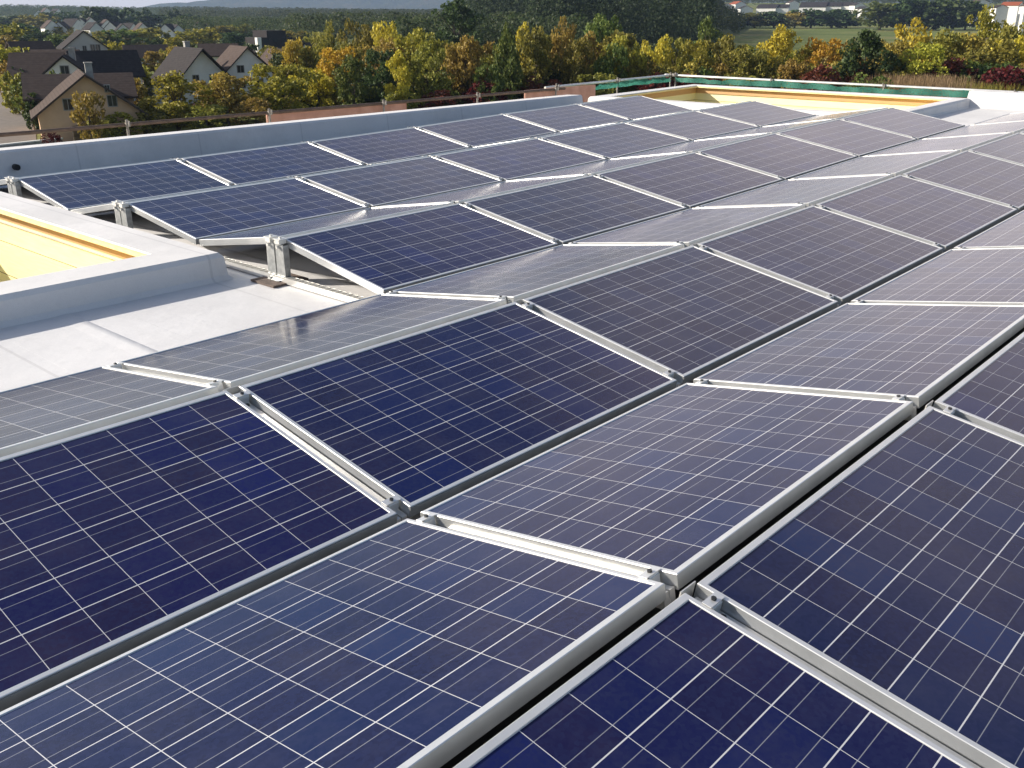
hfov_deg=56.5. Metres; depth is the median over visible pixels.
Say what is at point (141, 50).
house
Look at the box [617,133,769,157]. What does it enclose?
solar panel
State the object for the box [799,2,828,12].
house
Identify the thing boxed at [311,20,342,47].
broadleaf tree
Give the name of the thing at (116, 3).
sky
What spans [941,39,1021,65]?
broadleaf tree
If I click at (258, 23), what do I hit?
mixed wood
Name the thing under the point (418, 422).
solar panel
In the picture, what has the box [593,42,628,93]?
broadleaf tree
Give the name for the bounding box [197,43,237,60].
house
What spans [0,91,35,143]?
lane
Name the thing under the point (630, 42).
broadleaf tree
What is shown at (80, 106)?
garden tree
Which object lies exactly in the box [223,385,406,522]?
mounting rail
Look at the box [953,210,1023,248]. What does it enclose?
solar panel
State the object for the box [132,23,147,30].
house
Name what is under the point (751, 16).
field tree
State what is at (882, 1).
hill wood
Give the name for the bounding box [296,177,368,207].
mounting rail
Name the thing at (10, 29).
village tree
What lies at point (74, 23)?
house
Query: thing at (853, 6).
house
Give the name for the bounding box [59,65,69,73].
window
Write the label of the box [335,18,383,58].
broadleaf tree
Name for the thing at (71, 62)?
house
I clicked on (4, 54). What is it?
village tree
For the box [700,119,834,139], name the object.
solar panel
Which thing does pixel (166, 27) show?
house
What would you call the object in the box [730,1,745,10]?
house
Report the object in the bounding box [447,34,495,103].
broadleaf tree
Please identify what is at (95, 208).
solar panel
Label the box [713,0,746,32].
mixed wood
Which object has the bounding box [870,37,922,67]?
broadleaf tree
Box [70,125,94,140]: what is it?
garden fence
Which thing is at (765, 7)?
house
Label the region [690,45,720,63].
broadleaf tree
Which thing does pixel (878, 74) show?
bush
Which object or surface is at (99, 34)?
village tree
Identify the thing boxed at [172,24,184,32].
house
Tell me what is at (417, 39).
broadleaf tree
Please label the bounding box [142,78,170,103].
house
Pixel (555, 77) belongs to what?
bush
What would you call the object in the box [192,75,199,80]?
window
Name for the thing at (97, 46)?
window
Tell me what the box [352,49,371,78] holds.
broadleaf tree
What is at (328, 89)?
broadleaf tree
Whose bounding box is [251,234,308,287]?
ridge support
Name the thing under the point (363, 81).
bush
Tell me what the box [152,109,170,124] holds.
bush
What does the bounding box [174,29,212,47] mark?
village tree
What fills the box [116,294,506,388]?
solar panel
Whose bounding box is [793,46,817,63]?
broadleaf tree
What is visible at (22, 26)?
village tree
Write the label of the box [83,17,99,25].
house
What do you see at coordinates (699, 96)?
roof opening
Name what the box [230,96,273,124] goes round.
bush
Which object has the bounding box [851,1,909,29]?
field tree
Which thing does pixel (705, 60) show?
broadleaf tree
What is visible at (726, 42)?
broadleaf tree
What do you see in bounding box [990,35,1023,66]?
broadleaf tree
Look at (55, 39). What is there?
village tree
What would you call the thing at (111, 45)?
village tree
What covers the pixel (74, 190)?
solar panel
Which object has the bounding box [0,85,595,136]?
fence
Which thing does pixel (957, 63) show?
bush
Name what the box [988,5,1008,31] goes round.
house
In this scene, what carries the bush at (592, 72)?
on the ground at (750, 36)
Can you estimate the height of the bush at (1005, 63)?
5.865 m
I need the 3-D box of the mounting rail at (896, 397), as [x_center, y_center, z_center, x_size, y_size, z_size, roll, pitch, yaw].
[1.187,0.057,4.019,0.998,0.094,0.066,6,19,43]
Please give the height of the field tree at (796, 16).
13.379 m
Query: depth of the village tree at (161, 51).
213.91 m
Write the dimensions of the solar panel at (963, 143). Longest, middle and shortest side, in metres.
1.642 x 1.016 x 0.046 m
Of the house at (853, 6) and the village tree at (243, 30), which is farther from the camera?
the house at (853, 6)
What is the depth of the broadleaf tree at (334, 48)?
140.40 m
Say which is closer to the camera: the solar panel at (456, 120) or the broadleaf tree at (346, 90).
the solar panel at (456, 120)
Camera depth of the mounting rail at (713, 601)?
2.30 m
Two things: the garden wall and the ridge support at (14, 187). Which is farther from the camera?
the garden wall
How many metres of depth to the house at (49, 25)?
439.96 m
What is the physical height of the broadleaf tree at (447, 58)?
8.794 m
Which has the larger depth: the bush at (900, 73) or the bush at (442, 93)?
the bush at (900, 73)
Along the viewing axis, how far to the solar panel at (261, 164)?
10.33 m
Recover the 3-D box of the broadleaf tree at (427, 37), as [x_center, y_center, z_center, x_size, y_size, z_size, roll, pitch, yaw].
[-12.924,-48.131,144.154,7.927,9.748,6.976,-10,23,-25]
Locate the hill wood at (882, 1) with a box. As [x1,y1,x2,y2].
[724,0,1023,4]
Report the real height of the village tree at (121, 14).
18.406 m
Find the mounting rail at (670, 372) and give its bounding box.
[513,299,680,387]
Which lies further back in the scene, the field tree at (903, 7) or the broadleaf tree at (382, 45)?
the field tree at (903, 7)
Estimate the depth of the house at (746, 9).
1063.37 m
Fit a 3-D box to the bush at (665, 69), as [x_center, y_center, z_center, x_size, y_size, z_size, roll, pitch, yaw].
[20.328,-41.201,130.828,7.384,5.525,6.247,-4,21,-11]
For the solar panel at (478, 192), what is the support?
attached to the mounting rail
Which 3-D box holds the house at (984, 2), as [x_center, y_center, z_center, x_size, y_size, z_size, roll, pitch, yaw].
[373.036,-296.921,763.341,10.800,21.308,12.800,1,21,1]
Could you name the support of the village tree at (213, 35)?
on the ground at (750, 36)
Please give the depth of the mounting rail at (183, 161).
10.03 m
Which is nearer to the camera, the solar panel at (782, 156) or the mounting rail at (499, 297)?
the mounting rail at (499, 297)
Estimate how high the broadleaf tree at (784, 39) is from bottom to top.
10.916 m
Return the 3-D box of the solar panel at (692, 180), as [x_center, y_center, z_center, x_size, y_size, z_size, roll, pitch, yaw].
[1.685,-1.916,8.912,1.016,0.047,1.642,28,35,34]
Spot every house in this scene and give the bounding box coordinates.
[4,41,55,51]
[6,52,64,87]
[21,72,137,129]
[29,62,148,140]
[30,49,79,54]
[40,8,49,12]
[40,20,61,39]
[42,48,100,73]
[56,21,70,40]
[56,30,109,50]
[63,18,80,31]
[66,50,145,100]
[79,18,85,28]
[81,22,104,36]
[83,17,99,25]
[100,19,109,27]
[104,21,119,30]
[115,23,129,39]
[122,44,167,64]
[123,23,135,29]
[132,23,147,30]
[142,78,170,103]
[151,41,232,103]
[158,24,175,36]
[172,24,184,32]
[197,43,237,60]
[216,45,275,98]
[260,48,282,63]
[301,42,316,48]
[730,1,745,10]
[737,6,752,13]
[756,4,778,12]
[776,4,789,13]
[786,0,798,10]
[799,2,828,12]
[826,2,842,10]
[841,2,854,9]
[849,3,865,11]
[855,6,868,18]
[973,0,988,26]
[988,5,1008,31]
[1001,2,1023,27]
[1016,4,1023,32]
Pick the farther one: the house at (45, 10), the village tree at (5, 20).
the house at (45, 10)
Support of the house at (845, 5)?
on the ground at (750, 36)
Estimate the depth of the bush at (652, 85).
122.23 m
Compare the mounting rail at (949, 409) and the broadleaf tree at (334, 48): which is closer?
the mounting rail at (949, 409)
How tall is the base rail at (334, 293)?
0.041 m
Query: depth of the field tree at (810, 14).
765.05 m
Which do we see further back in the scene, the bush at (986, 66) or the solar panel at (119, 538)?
the bush at (986, 66)
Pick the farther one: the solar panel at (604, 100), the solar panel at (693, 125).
the solar panel at (604, 100)
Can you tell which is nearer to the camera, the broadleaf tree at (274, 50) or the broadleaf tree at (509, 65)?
the broadleaf tree at (509, 65)
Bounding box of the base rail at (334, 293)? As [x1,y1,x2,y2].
[224,257,365,301]
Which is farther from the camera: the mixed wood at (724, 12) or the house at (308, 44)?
the mixed wood at (724, 12)
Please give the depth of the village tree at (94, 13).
650.67 m
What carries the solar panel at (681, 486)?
attached to the mounting rail at (652, 573)
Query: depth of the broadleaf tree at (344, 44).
135.92 m
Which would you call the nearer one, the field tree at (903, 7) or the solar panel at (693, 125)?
the solar panel at (693, 125)
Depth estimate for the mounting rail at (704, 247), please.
6.05 m
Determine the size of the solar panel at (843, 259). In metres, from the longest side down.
1.642 x 1.016 x 0.048 m
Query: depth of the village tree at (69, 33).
412.44 m
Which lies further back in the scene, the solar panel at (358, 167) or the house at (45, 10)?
the house at (45, 10)
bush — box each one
[40,132,62,143]
[86,119,122,137]
[105,111,144,136]
[130,108,173,133]
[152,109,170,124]
[182,104,229,129]
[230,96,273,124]
[271,95,308,109]
[300,92,320,107]
[307,78,337,106]
[326,80,356,105]
[335,75,379,103]
[385,91,418,109]
[396,76,421,108]
[410,74,433,108]
[414,72,459,106]
[416,89,459,108]
[438,71,468,104]
[461,80,510,103]
[499,62,528,100]
[510,69,542,98]
[516,76,562,90]
[529,69,564,84]
[546,66,571,84]
[576,72,617,95]
[584,64,606,94]
[632,62,656,89]
[632,72,674,90]
[644,63,681,89]
[662,62,701,83]
[664,73,727,86]
[684,66,716,84]
[703,62,740,81]
[717,64,749,85]
[722,74,763,87]
[793,63,843,91]
[807,64,834,80]
[816,61,850,90]
[841,72,893,93]
[842,62,871,92]
[858,67,892,82]
[871,60,906,79]
[877,61,945,79]
[916,62,958,78]
[935,57,981,87]
[951,59,999,86]
[960,63,1008,88]
[981,64,1023,90]
[988,61,1022,80]
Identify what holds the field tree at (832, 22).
on the ground at (750, 36)
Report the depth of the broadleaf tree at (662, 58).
132.44 m
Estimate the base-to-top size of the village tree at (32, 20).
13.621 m
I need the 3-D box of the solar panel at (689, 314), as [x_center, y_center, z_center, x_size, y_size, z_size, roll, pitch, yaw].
[0.973,-0.441,5.261,1.016,0.046,1.642,29,34,33]
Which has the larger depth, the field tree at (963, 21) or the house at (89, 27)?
the field tree at (963, 21)
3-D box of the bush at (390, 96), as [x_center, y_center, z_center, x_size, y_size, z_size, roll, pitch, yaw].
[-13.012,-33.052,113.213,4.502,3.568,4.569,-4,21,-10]
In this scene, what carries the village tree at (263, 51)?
on the ground at (750, 36)
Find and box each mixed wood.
[161,14,323,36]
[385,11,594,53]
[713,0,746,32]
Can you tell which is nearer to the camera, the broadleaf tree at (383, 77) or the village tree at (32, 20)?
the broadleaf tree at (383, 77)
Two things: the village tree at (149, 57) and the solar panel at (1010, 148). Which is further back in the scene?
the village tree at (149, 57)
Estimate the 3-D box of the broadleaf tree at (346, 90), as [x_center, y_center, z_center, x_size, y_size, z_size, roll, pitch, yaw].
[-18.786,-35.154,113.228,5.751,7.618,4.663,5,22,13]
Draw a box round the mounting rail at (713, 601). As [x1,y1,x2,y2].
[679,581,980,767]
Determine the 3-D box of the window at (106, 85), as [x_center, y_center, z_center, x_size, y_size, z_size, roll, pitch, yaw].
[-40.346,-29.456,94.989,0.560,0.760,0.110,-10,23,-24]
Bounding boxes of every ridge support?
[4,176,22,197]
[111,200,133,228]
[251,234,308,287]
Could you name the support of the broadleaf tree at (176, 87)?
on the ground at (750, 36)
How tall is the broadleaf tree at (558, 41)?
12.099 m
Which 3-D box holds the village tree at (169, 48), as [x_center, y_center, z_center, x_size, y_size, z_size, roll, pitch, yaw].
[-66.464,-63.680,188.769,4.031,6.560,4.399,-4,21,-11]
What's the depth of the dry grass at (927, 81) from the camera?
117.16 m
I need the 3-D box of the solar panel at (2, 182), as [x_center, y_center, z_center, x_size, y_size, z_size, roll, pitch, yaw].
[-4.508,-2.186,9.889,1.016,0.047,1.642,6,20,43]
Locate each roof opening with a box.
[0,191,233,328]
[588,84,969,116]
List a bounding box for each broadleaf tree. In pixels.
[136,70,218,130]
[191,71,256,125]
[239,63,319,110]
[265,46,284,75]
[268,53,308,95]
[281,37,310,89]
[288,68,336,107]
[292,50,316,70]
[296,33,342,77]
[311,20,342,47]
[315,46,359,86]
[325,43,346,51]
[331,54,380,104]
[332,41,364,85]
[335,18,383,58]
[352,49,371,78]
[354,43,384,79]
[354,48,399,102]
[362,37,399,75]
[370,20,407,54]
[374,41,415,71]
[383,49,412,100]
[392,27,442,78]
[404,32,448,53]
[405,41,455,107]
[425,0,485,46]
[433,41,456,70]
[437,42,472,105]
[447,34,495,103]
[467,48,502,67]
[472,63,505,102]
[474,46,505,71]
[492,22,523,99]
[514,22,540,71]
[515,24,561,93]
[543,33,572,56]
[548,15,579,80]
[560,37,594,86]
[579,31,605,81]
[583,13,622,43]
[590,45,609,64]
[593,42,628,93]
[600,29,636,54]
[607,34,647,93]
[624,51,658,91]
[640,34,673,74]
[656,37,692,72]
[678,39,714,74]
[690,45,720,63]
[693,15,723,47]
[703,33,748,67]
[723,46,769,86]
[726,45,755,52]
[745,49,787,88]
[756,23,801,67]
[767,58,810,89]
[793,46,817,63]
[800,37,847,67]
[806,49,836,63]
[832,28,900,91]
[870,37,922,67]
[891,41,949,80]
[894,17,932,61]
[917,28,966,63]
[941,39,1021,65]
[951,32,1006,60]
[966,4,1015,42]
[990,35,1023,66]
[995,22,1023,52]
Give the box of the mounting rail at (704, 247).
[690,243,838,306]
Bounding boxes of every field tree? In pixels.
[728,14,749,26]
[741,12,777,27]
[754,11,790,27]
[775,11,808,27]
[789,8,832,27]
[813,9,852,27]
[834,10,861,27]
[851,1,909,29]
[884,0,933,29]
[900,0,949,29]
[914,0,980,28]
[952,3,986,29]
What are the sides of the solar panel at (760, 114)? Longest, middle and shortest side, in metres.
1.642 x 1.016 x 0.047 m
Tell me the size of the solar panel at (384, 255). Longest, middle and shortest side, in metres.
1.642 x 1.016 x 0.047 m
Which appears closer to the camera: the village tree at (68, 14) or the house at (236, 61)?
the house at (236, 61)
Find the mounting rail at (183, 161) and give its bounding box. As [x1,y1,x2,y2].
[177,158,232,185]
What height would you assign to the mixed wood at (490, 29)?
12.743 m
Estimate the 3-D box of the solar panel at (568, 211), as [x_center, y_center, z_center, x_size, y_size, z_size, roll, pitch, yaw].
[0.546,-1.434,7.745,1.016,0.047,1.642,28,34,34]
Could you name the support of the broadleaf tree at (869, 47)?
on the ground at (750, 36)
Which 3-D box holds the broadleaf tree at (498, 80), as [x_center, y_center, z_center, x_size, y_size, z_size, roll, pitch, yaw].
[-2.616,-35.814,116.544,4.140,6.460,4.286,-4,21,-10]
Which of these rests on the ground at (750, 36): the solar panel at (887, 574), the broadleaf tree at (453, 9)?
the broadleaf tree at (453, 9)
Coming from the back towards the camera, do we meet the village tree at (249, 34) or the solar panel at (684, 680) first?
the village tree at (249, 34)
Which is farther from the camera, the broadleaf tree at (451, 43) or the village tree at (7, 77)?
the broadleaf tree at (451, 43)
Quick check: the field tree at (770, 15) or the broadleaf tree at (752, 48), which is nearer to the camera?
the broadleaf tree at (752, 48)
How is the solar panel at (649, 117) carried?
attached to the mounting rail
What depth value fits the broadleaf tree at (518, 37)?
129.33 m
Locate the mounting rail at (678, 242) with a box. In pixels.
[569,241,681,243]
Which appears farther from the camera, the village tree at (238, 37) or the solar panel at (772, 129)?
the village tree at (238, 37)
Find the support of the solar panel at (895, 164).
on the flat roof building
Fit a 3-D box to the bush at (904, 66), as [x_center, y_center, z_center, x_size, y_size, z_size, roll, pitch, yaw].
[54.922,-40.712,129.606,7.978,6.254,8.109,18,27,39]
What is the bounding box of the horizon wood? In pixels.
[0,4,184,17]
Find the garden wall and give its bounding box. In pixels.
[0,138,62,147]
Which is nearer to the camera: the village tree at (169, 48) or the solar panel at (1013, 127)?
the solar panel at (1013, 127)
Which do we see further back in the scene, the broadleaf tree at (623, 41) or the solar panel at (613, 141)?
the broadleaf tree at (623, 41)
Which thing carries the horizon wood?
on the ground at (750, 36)
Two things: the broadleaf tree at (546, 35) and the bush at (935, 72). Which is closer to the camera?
the bush at (935, 72)
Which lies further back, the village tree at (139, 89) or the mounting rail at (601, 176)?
the village tree at (139, 89)
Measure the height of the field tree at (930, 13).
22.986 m
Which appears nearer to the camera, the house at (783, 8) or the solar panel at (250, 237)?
the solar panel at (250, 237)
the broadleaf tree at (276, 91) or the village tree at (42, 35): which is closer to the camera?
the broadleaf tree at (276, 91)
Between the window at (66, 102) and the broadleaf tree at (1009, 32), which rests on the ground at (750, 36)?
the broadleaf tree at (1009, 32)
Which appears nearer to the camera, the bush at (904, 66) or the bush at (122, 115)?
the bush at (122, 115)
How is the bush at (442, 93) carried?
on the ground at (750, 36)
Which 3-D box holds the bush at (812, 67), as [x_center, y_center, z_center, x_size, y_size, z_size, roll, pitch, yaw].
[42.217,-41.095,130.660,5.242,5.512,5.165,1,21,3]
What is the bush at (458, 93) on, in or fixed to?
on the ground at (750, 36)
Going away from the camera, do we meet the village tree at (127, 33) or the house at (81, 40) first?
the house at (81, 40)
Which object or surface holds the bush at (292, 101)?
on the ground at (750, 36)
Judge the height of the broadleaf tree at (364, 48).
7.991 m
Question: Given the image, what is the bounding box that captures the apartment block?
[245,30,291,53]
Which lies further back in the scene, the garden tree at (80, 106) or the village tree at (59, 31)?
the village tree at (59, 31)
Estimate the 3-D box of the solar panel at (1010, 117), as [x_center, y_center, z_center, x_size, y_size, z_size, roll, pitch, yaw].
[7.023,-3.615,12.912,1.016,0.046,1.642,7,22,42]
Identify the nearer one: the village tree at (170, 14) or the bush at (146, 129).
the bush at (146, 129)
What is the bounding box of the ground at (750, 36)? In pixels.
[2,2,1021,141]
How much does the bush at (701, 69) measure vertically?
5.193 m
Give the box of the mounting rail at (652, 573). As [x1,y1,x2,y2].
[417,513,675,609]
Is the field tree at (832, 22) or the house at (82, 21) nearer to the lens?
the house at (82, 21)
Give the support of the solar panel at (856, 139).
attached to the mounting rail
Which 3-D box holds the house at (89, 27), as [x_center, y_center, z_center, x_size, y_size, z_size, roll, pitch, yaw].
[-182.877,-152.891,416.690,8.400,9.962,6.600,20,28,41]
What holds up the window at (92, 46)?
in the house at (81, 40)
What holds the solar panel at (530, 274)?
attached to the mounting rail at (499, 297)
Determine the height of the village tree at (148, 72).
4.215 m
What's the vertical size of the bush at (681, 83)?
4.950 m
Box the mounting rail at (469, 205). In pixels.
[460,202,558,245]
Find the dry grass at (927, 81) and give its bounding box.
[841,71,982,97]
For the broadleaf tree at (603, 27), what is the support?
on the ground at (750, 36)
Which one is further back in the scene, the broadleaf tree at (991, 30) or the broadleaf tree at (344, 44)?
the broadleaf tree at (991, 30)
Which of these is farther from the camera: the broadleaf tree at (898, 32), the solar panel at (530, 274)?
the broadleaf tree at (898, 32)
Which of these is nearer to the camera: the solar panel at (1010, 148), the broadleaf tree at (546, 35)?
the solar panel at (1010, 148)
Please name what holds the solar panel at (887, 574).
attached to the mounting rail at (713, 601)
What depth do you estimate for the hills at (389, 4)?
4840.52 m
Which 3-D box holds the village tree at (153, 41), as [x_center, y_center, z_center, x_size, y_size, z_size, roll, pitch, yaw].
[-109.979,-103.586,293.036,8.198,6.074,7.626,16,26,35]
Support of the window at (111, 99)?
in the house at (53, 108)
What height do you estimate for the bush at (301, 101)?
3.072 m
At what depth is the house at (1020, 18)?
633.22 m
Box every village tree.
[0,15,40,29]
[0,22,37,48]
[0,34,17,47]
[0,44,29,62]
[0,60,10,94]
[0,71,24,113]
[5,23,39,40]
[9,82,30,122]
[10,13,60,30]
[22,30,63,44]
[22,92,39,129]
[38,11,61,21]
[43,33,68,47]
[51,26,73,36]
[52,10,79,21]
[64,29,95,39]
[78,6,119,23]
[90,30,115,43]
[97,28,141,44]
[100,7,140,24]
[104,39,123,49]
[122,28,166,44]
[125,14,156,27]
[133,77,151,112]
[139,7,151,25]
[140,27,170,40]
[141,51,164,71]
[142,64,152,76]
[142,69,154,95]
[143,37,164,44]
[147,14,173,28]
[154,49,167,62]
[163,37,183,46]
[166,45,176,55]
[167,8,179,18]
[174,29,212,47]
[177,13,199,17]
[183,27,221,43]
[205,26,242,41]
[219,31,250,45]
[226,24,254,33]
[239,33,252,44]
[241,42,259,53]
[257,45,274,56]
[283,29,308,44]
[302,30,338,44]
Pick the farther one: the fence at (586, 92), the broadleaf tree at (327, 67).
the broadleaf tree at (327, 67)
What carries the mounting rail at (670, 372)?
on the flat roof building
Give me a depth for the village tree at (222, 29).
468.23 m
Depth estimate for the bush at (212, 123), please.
99.45 m
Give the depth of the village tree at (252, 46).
218.09 m
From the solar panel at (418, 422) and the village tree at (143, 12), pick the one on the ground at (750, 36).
the village tree at (143, 12)
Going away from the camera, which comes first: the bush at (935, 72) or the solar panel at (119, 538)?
the solar panel at (119, 538)
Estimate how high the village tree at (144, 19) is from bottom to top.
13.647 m
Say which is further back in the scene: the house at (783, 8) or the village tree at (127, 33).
the house at (783, 8)
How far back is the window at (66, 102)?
93.90 m
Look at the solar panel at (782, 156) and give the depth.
9.99 m
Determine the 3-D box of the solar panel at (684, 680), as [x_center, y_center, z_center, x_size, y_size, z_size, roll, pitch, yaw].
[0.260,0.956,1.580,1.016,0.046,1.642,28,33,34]
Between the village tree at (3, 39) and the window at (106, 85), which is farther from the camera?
the village tree at (3, 39)
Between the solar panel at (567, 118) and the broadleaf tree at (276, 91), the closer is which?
the solar panel at (567, 118)
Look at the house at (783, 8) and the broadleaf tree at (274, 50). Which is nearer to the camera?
the broadleaf tree at (274, 50)
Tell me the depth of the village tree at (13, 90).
107.32 m
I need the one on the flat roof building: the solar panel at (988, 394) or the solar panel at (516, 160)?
the solar panel at (516, 160)
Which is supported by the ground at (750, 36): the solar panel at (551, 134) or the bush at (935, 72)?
the bush at (935, 72)
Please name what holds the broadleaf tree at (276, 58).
on the ground at (750, 36)
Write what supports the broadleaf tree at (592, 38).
on the ground at (750, 36)
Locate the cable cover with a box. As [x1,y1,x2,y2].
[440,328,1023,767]
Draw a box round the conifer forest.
[465,0,720,47]
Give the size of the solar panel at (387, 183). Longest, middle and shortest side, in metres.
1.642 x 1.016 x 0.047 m
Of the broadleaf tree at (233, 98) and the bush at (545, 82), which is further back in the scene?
the bush at (545, 82)
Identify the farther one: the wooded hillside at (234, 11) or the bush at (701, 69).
the wooded hillside at (234, 11)
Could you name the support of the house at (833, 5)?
on the ground at (750, 36)
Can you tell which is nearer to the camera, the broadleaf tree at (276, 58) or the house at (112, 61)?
the house at (112, 61)
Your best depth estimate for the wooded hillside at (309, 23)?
418.83 m
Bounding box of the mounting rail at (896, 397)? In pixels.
[696,379,915,420]
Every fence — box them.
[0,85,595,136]
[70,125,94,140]
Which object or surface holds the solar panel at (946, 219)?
attached to the mounting rail at (935, 244)
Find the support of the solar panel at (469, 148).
attached to the mounting rail
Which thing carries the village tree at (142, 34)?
on the ground at (750, 36)
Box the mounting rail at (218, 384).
[108,362,223,391]
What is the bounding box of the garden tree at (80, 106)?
[69,90,105,139]
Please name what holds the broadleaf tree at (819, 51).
on the ground at (750, 36)
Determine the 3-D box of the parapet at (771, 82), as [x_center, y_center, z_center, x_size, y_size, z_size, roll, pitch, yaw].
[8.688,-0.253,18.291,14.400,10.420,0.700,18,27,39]
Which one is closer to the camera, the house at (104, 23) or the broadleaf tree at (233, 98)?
the broadleaf tree at (233, 98)
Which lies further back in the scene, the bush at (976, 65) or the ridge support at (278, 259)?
the bush at (976, 65)
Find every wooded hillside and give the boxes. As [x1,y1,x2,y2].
[157,6,444,20]
[282,0,524,40]
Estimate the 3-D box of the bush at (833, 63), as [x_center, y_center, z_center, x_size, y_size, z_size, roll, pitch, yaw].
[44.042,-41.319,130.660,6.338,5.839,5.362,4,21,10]
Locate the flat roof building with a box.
[0,90,1023,520]
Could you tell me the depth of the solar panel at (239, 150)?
10.65 m
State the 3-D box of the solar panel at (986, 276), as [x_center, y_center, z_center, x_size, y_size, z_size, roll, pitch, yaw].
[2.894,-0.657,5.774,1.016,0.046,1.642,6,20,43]
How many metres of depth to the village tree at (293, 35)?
383.18 m
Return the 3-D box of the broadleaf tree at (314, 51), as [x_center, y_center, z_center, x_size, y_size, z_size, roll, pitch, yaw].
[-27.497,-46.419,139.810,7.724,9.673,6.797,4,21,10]
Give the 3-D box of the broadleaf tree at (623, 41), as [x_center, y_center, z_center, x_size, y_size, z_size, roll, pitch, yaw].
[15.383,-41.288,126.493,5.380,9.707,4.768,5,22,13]
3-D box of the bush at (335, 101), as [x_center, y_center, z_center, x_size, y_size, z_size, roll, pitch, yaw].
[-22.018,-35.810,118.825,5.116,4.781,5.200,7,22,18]
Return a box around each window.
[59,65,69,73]
[62,98,73,110]
[90,44,95,49]
[95,44,100,49]
[104,84,109,92]
[106,95,117,106]
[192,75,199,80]
[236,65,244,72]
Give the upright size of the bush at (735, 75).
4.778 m
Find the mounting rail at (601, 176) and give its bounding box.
[593,174,684,206]
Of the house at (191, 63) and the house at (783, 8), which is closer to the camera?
the house at (191, 63)
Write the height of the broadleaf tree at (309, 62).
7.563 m
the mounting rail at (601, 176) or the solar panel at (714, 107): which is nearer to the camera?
the mounting rail at (601, 176)
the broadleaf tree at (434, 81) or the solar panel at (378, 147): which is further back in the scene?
the broadleaf tree at (434, 81)
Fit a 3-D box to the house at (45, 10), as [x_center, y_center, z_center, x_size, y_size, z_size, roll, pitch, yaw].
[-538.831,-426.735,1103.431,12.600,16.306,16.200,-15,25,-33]
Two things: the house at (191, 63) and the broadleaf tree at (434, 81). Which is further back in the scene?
the house at (191, 63)
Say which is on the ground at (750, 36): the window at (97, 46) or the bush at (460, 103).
the bush at (460, 103)
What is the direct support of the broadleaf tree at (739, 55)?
on the ground at (750, 36)
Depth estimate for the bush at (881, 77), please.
116.60 m
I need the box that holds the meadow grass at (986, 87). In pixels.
[940,80,1023,97]
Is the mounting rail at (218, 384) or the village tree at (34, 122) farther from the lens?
the village tree at (34, 122)
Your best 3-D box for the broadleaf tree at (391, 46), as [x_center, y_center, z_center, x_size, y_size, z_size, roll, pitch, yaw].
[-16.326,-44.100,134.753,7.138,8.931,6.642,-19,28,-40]
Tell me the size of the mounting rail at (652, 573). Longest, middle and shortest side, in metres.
0.998 x 0.094 x 0.066 m
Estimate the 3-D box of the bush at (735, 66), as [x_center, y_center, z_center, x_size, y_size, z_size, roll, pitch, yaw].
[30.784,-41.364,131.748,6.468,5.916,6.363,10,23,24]
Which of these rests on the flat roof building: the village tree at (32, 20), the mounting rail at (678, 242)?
the mounting rail at (678, 242)
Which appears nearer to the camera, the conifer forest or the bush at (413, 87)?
the bush at (413, 87)
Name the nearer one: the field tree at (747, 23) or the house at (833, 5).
the field tree at (747, 23)
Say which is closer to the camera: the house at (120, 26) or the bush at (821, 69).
the bush at (821, 69)
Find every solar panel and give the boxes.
[0,159,173,185]
[0,366,218,456]
[0,390,396,711]
[0,518,665,767]
[17,159,230,210]
[70,177,291,213]
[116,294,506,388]
[127,178,367,244]
[175,142,304,158]
[182,142,363,185]
[199,202,453,245]
[239,302,676,517]
[282,203,557,293]
[294,156,426,177]
[301,156,501,207]
[307,127,411,141]
[312,127,469,164]
[382,174,586,206]
[383,138,533,162]
[389,244,683,303]
[412,114,499,127]
[418,114,556,147]
[420,383,912,589]
[435,138,606,181]
[453,593,973,767]
[464,175,686,244]
[483,122,619,145]
[500,104,573,114]
[506,104,629,131]
[515,152,688,179]
[522,245,837,384]
[541,123,689,159]
[568,204,804,247]
[574,95,637,104]
[580,96,691,119]
[586,111,690,127]
[596,152,782,208]
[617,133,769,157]
[627,111,758,140]
[653,101,750,116]
[693,303,1023,407]
[694,406,1023,767]
[695,174,892,207]
[697,101,815,126]
[697,133,857,180]
[697,205,942,305]
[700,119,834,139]
[769,107,887,125]
[777,119,916,157]
[791,150,959,178]
[816,175,1016,251]
[841,107,964,139]
[850,247,1023,304]
[865,132,1011,155]
[902,150,1023,212]
[923,121,1023,138]
[933,332,1023,442]
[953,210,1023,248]
[968,133,1023,165]
[971,112,1023,124]
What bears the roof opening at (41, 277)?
attached to the flat roof building
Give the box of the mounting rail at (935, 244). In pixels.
[811,204,942,252]
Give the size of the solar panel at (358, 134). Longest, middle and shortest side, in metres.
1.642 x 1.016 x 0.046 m
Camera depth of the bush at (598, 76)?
121.44 m
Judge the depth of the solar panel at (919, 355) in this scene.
4.44 m
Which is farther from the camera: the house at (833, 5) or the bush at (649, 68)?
the house at (833, 5)
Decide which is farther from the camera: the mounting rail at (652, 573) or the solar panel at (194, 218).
the solar panel at (194, 218)
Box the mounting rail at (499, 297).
[387,291,505,298]
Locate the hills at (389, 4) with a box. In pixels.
[70,0,1023,12]
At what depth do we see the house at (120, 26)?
416.35 m
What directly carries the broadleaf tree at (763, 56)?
on the ground at (750, 36)
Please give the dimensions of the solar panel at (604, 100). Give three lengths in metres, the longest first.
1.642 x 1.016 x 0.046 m
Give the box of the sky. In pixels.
[0,0,205,7]
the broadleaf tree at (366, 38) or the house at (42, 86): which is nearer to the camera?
the house at (42, 86)

